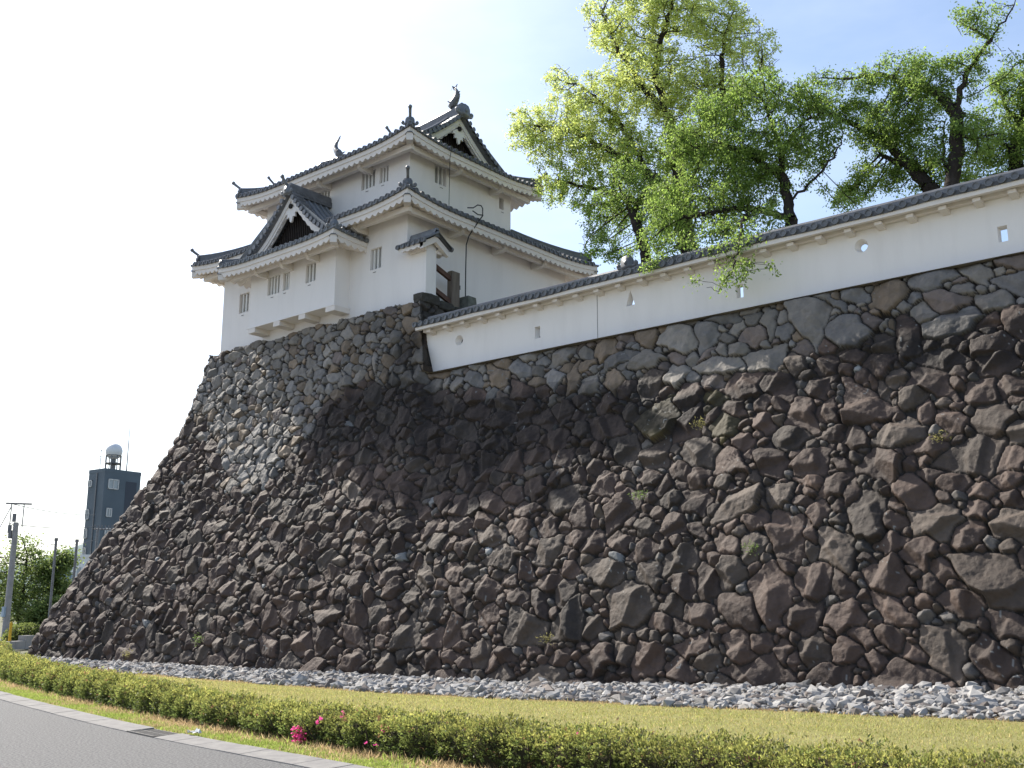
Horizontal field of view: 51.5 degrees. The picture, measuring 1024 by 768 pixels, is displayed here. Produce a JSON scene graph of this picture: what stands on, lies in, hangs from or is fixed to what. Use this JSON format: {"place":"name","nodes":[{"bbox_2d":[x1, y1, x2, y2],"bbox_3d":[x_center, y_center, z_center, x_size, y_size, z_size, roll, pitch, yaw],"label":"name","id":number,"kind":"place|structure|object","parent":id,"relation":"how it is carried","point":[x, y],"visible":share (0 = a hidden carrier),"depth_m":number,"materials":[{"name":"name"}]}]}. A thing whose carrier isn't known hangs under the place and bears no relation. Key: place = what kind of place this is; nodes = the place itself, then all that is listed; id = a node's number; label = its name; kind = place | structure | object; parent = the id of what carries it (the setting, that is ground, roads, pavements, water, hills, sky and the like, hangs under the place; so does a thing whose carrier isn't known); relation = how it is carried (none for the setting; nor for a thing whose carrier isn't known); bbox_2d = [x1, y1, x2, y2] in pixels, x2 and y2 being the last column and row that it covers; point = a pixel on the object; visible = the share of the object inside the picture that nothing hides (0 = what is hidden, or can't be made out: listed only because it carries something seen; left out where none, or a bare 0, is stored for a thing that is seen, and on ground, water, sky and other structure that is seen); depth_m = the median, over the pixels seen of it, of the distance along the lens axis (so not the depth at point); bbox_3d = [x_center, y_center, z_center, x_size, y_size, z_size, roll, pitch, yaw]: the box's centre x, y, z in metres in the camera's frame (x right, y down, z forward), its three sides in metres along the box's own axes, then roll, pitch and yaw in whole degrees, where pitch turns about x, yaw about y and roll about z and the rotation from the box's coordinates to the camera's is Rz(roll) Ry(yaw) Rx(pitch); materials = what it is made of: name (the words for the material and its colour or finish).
{"place":"outdoors","nodes":[
{"label":"outdoors","id":0,"kind":"place"},
{"bbox_2d":[0,617,28,653],"bbox_3d":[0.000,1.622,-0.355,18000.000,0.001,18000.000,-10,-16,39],"label":"ground","id":1,"kind":"structure","parent":0,"point":[23,651],"depth_m":82.03,"materials":[{"name":"beige concrete"}]},
{"bbox_2d":[48,538,57,616],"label":"steel post","id":2,"kind":"object","parent":1,"relation":"on","point":[53,572],"visible":0.8,"depth_m":56.12,"materials":[{"name":"grey metal"}]},
{"bbox_2d":[72,539,78,581],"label":"steel post","id":3,"kind":"object","parent":1,"relation":"on","point":[75,556],"visible":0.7,"depth_m":56.71,"materials":[{"name":"grey metal"}]},
{"bbox_2d":[71,554,89,576],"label":"annex building","id":4,"kind":"structure","parent":1,"relation":"on","point":[81,566],"depth_m":87.97,"materials":[{"name":"white paint"}]},
{"bbox_2d":[94,525,112,549],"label":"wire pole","id":5,"kind":"object","parent":1,"relation":"on","point":[97,534],"visible":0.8,"depth_m":87.94,"materials":[{"name":"grey metal"}]},
{"bbox_2d":[82,468,140,554],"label":"office block","id":6,"kind":"structure","parent":1,"relation":"on","point":[111,493],"depth_m":101.61,"materials":[{"name":"grey concrete"}]},
{"bbox_2d":[83,528,87,538],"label":"window","id":7,"kind":"structure","parent":6,"relation":"in","point":[86,529],"depth_m":101.33,"materials":[{"name":"grey glass"}]},
{"bbox_2d":[84,509,89,519],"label":"window","id":8,"kind":"structure","parent":6,"relation":"in","point":[87,511],"depth_m":101.70,"materials":[{"name":"grey glass"}]},
{"bbox_2d":[88,480,92,486],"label":"window","id":9,"kind":"structure","parent":6,"relation":"in","point":[90,482],"depth_m":102.30,"materials":[{"name":"grey glass"}]},
{"bbox_2d":[106,508,111,516],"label":"window","id":10,"kind":"structure","parent":6,"relation":"in","point":[108,510],"depth_m":101.06,"materials":[{"name":"grey glass"}]},
{"bbox_2d":[108,479,118,489],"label":"window","id":11,"kind":"structure","parent":6,"relation":"in","point":[112,483],"depth_m":101.80,"materials":[{"name":"grey glass"}]},
{"bbox_2d":[105,443,122,469],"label":"radome","id":12,"kind":"object","parent":6,"relation":"on","point":[113,451],"visible":0.93,"depth_m":104.27,"materials":[{"name":"white paint"}]},
{"bbox_2d":[126,429,129,470],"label":"antenna mast","id":13,"kind":"object","parent":6,"relation":"on","point":[127,451],"visible":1,"depth_m":104.26,"materials":[{"name":"grey metal"}]},
{"bbox_2d":[0,638,1023,767],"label":"azalea hedge","id":14,"kind":"object","parent":1,"relation":"on","point":[499,741],"visible":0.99,"depth_m":11.67,"materials":[{"name":"green plant"}]},
{"bbox_2d":[27,251,1023,692],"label":"stone wall","id":15,"kind":"structure","parent":1,"relation":"on","point":[369,493],"depth_m":26.02,"materials":[{"name":"grey stone"}]},
{"bbox_2d":[191,632,203,646],"bbox_3d":[-9.724,7.934,32.952,0.711,0.444,0.259,-10,-16,39],"label":"weed","id":16,"kind":"object","parent":15,"relation":"attached to","point":[197,638],"visible":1,"depth_m":32.95,"materials":[{"name":"green plant"}]},
{"bbox_2d":[190,84,598,351],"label":"castle tower","id":17,"kind":"structure","parent":15,"relation":"on","point":[331,235],"depth_m":39.60,"materials":[{"name":"white paint"}]},
{"bbox_2d":[239,292,248,315],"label":"window","id":18,"kind":"structure","parent":17,"relation":"in","point":[244,298],"depth_m":42.46,"materials":[{"name":"white paint"}]},
{"bbox_2d":[267,274,279,297],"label":"window","id":19,"kind":"structure","parent":17,"relation":"in","point":[273,281],"depth_m":40.20,"materials":[{"name":"white paint"}]},
{"bbox_2d":[283,271,289,293],"bbox_3d":[-8.321,-3.749,39.622,0.390,0.825,0.312,-10,-16,39],"label":"window","id":20,"kind":"structure","parent":17,"relation":"in","point":[286,276],"depth_m":39.67,"materials":[{"name":"white paint"}]},
{"bbox_2d":[305,262,315,285],"bbox_3d":[-7.236,-3.976,38.726,0.580,0.845,0.312,-10,-16,39],"label":"window","id":21,"kind":"structure","parent":17,"relation":"in","point":[310,268],"depth_m":38.80,"materials":[{"name":"white paint"}]},
{"bbox_2d":[319,190,329,196],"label":"window","id":22,"kind":"structure","parent":17,"relation":"in","point":[327,193],"depth_m":41.81,"materials":[{"name":"white paint"}]},
{"bbox_2d":[361,169,375,191],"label":"window","id":23,"kind":"structure","parent":17,"relation":"in","point":[367,181],"depth_m":40.20,"materials":[{"name":"white paint"}]},
{"bbox_2d":[370,246,381,272],"bbox_3d":[-4.704,-4.346,37.502,0.590,0.905,0.312,-10,-16,39],"label":"window","id":24,"kind":"structure","parent":17,"relation":"in","point":[376,253],"depth_m":37.57,"materials":[{"name":"white paint"}]},
{"bbox_2d":[379,164,388,185],"bbox_3d":[-4.665,-7.722,39.550,0.490,0.775,0.312,-10,-16,39],"label":"window","id":25,"kind":"structure","parent":17,"relation":"in","point":[384,171],"depth_m":39.60,"materials":[{"name":"white paint"}]},
{"bbox_2d":[434,164,446,188],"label":"window","id":26,"kind":"structure","parent":17,"relation":"in","point":[440,173],"depth_m":40.02,"materials":[{"name":"white paint"}]},
{"bbox_2d":[449,147,482,307],"bbox_3d":[-1.849,-5.478,38.200,1.751,6.624,0.582,-10,-16,39],"label":"lightning rod cable","id":27,"kind":"object","parent":17,"relation":"attached to","point":[466,301],"visible":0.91,"depth_m":37.35,"materials":[{"name":"metal"}]},
{"bbox_2d":[499,197,503,212],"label":"window","id":28,"kind":"structure","parent":17,"relation":"in","point":[501,201],"depth_m":42.55,"materials":[{"name":"white paint"}]},
{"bbox_2d":[395,227,453,303],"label":"wing wall","id":29,"kind":"structure","parent":15,"relation":"on","point":[424,250],"depth_m":35.87,"materials":[{"name":"white paint"}]},
{"bbox_2d":[436,264,459,307],"bbox_3d":[-2.337,-3.295,36.620,0.220,1.685,1.435,-10,-16,39],"label":"timber fence","id":30,"kind":"object","parent":15,"relation":"on","point":[453,287],"visible":0.78,"depth_m":36.81,"materials":[{"name":"brown"}]},
{"bbox_2d":[536,632,554,644],"bbox_3d":[0.790,5.865,24.323,0.566,0.398,0.246,-10,-16,39],"label":"weed","id":31,"kind":"object","parent":15,"relation":"attached to","point":[547,638],"visible":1,"depth_m":24.30,"materials":[{"name":"green plant"}]},
{"bbox_2d":[575,156,685,268],"bbox_3d":[3.992,-5.312,34.802,4.553,4.924,1.730,-10,-16,39],"label":"young cherry tree","id":32,"kind":"object","parent":15,"relation":"on","point":[613,204],"visible":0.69,"depth_m":35.00,"materials":[{"name":"green plant"}]},
{"bbox_2d":[627,489,647,500],"bbox_3d":[2.939,2.623,25.039,0.612,0.268,0.230,-8,-15,32],"label":"weed","id":33,"kind":"object","parent":15,"relation":"attached to","point":[639,497],"visible":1,"depth_m":24.99,"materials":[{"name":"green plant"}]},
{"bbox_2d":[502,0,781,262],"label":"camphor tree","id":34,"kind":"object","parent":15,"relation":"on","point":[663,100],"visible":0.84,"depth_m":37.72,"materials":[{"name":"green plant"}]},
{"bbox_2d":[689,416,706,429],"bbox_3d":[4.444,0.928,25.224,0.491,0.367,0.233,-10,-16,39],"label":"weed","id":35,"kind":"object","parent":15,"relation":"on","point":[699,424],"visible":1,"depth_m":25.21,"materials":[{"name":"green plant"}]},
{"bbox_2d":[412,167,1023,371],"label":"plaster wall","id":36,"kind":"structure","parent":15,"relation":"on","point":[957,224],"depth_m":26.88,"materials":[{"name":"white paint"}]},
{"bbox_2d":[617,64,869,298],"bbox_3d":[6.126,-5.597,29.466,6.656,8.015,5.146,-10,-16,39],"label":"cherry tree","id":37,"kind":"object","parent":15,"relation":"on","point":[729,155],"visible":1,"depth_m":29.89,"materials":[{"name":"green plant"}]},
{"bbox_2d":[741,542,758,554],"bbox_3d":[4.960,3.426,22.215,0.449,0.369,0.219,-9,-15,34],"label":"weed","id":38,"kind":"object","parent":15,"relation":"on","point":[753,544],"visible":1,"depth_m":22.18,"materials":[{"name":"green plant"}]},
{"bbox_2d":[803,86,944,210],"bbox_3d":[10.212,-6.477,29.828,4.260,5.020,1.786,-10,-16,39],"label":"cherry tree","id":39,"kind":"object","parent":15,"relation":"on","point":[899,160],"visible":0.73,"depth_m":29.55,"materials":[{"name":"green plant"}]},
{"bbox_2d":[802,0,1023,186],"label":"cherry tree","id":40,"kind":"object","parent":15,"relation":"on","point":[921,87],"visible":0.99,"depth_m":27.88,"materials":[{"name":"green plant"}]},
{"bbox_2d":[928,430,951,443],"bbox_3d":[8.496,1.044,21.011,0.588,0.308,0.190,-10,-16,39],"label":"weed","id":41,"kind":"object","parent":15,"relation":"attached to","point":[935,436],"visible":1,"depth_m":21.03,"materials":[{"name":"green plant"}]},
{"bbox_2d":[959,65,1023,182],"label":"cherry tree","id":42,"kind":"object","parent":15,"relation":"on","point":[1012,156],"visible":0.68,"depth_m":28.69,"materials":[{"name":"green plant"}]},
{"bbox_2d":[0,524,58,624],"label":"street tree","id":43,"kind":"object","parent":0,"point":[21,597],"visible":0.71,"depth_m":65.13,"materials":[{"name":"green plant"}]},
{"bbox_2d":[0,544,82,616],"bbox_3d":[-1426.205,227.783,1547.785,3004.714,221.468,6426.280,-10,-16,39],"label":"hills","id":44,"kind":"structure","parent":0,"point":[80,547],"depth_m":2577.43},
{"bbox_2d":[27,544,85,598],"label":"street tree","id":45,"kind":"object","parent":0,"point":[64,563],"visible":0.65,"depth_m":66.69,"materials":[{"name":"green plant"}]},
{"bbox_2d":[0,700,302,767],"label":"road","id":46,"kind":"structure","parent":0,"point":[31,738],"depth_m":13.00,"materials":[{"name":"grey asphalt"}]},
{"bbox_2d":[0,502,31,640],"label":"utility pole","id":47,"kind":"object","parent":46,"relation":"on","point":[6,608],"visible":0.93,"depth_m":58.94,"materials":[{"name":"concrete"}]},
{"bbox_2d":[13,504,82,514],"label":"overhead wire","id":48,"kind":"object","parent":47,"relation":"attached to","point":[49,511],"visible":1,"depth_m":70.11,"materials":[{"name":"grey metal"}]},
{"bbox_2d":[9,523,94,527],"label":"overhead wire","id":49,"kind":"object","parent":47,"relation":"attached to","point":[50,527],"visible":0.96,"depth_m":68.53,"materials":[{"name":"grey metal"}]},
{"bbox_2d":[0,622,40,640],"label":"clipped shrub","id":50,"kind":"object","parent":46,"relation":"on","point":[29,628],"visible":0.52,"depth_m":54.45,"materials":[{"name":"green plant"}]},
{"bbox_2d":[6,635,34,649],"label":"block wall","id":51,"kind":"structure","parent":46,"relation":"on","point":[24,642],"depth_m":52.39,"materials":[{"name":"concrete"}]},
{"bbox_2d":[8,622,12,640],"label":"marker post","id":52,"kind":"object","parent":51,"relation":"on","point":[10,631],"visible":0.71,"depth_m":51.26,"materials":[{"name":"orange paint"}]},
{"bbox_2d":[15,589,63,624],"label":"street tree","id":53,"kind":"object","parent":46,"relation":"on","point":[36,611],"visible":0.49,"depth_m":63.45,"materials":[{"name":"green plant"}]},
{"bbox_2d":[0,691,370,767],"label":"gutter","id":54,"kind":"object","parent":46,"relation":"on","point":[300,760],"visible":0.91,"depth_m":13.69,"materials":[{"name":"concrete"}]},
{"bbox_2d":[127,729,178,737],"bbox_3d":[-4.968,4.853,14.717,0.400,0.036,0.950,10,-16,-39],"label":"drain grate","id":55,"kind":"object","parent":54,"relation":"in","point":[152,733],"visible":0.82,"depth_m":14.71,"materials":[{"name":"metal"}]},
{"bbox_2d":[0,0,1023,566],"label":"sky","id":56,"kind":"structure","parent":0,"point":[127,127],"materials":[{"name":"white"}]},
{"bbox_2d":[0,654,1023,767],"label":"lawn","id":57,"kind":"structure","parent":0,"point":[894,731],"depth_m":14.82,"materials":[{"name":"green plant"}]},
{"bbox_2d":[187,728,201,732],"bbox_3d":[-4.273,4.678,14.305,0.178,0.071,0.156,-10,-16,39],"label":"paper scrap","id":58,"kind":"object","parent":57,"relation":"on","point":[196,731],"visible":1,"depth_m":14.30,"materials":[{"name":"grey paper"}]},
{"bbox_2d":[31,655,1023,721],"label":"gravel","id":59,"kind":"structure","parent":57,"relation":"on","point":[971,699],"depth_m":19.54,"materials":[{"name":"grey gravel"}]}
]}

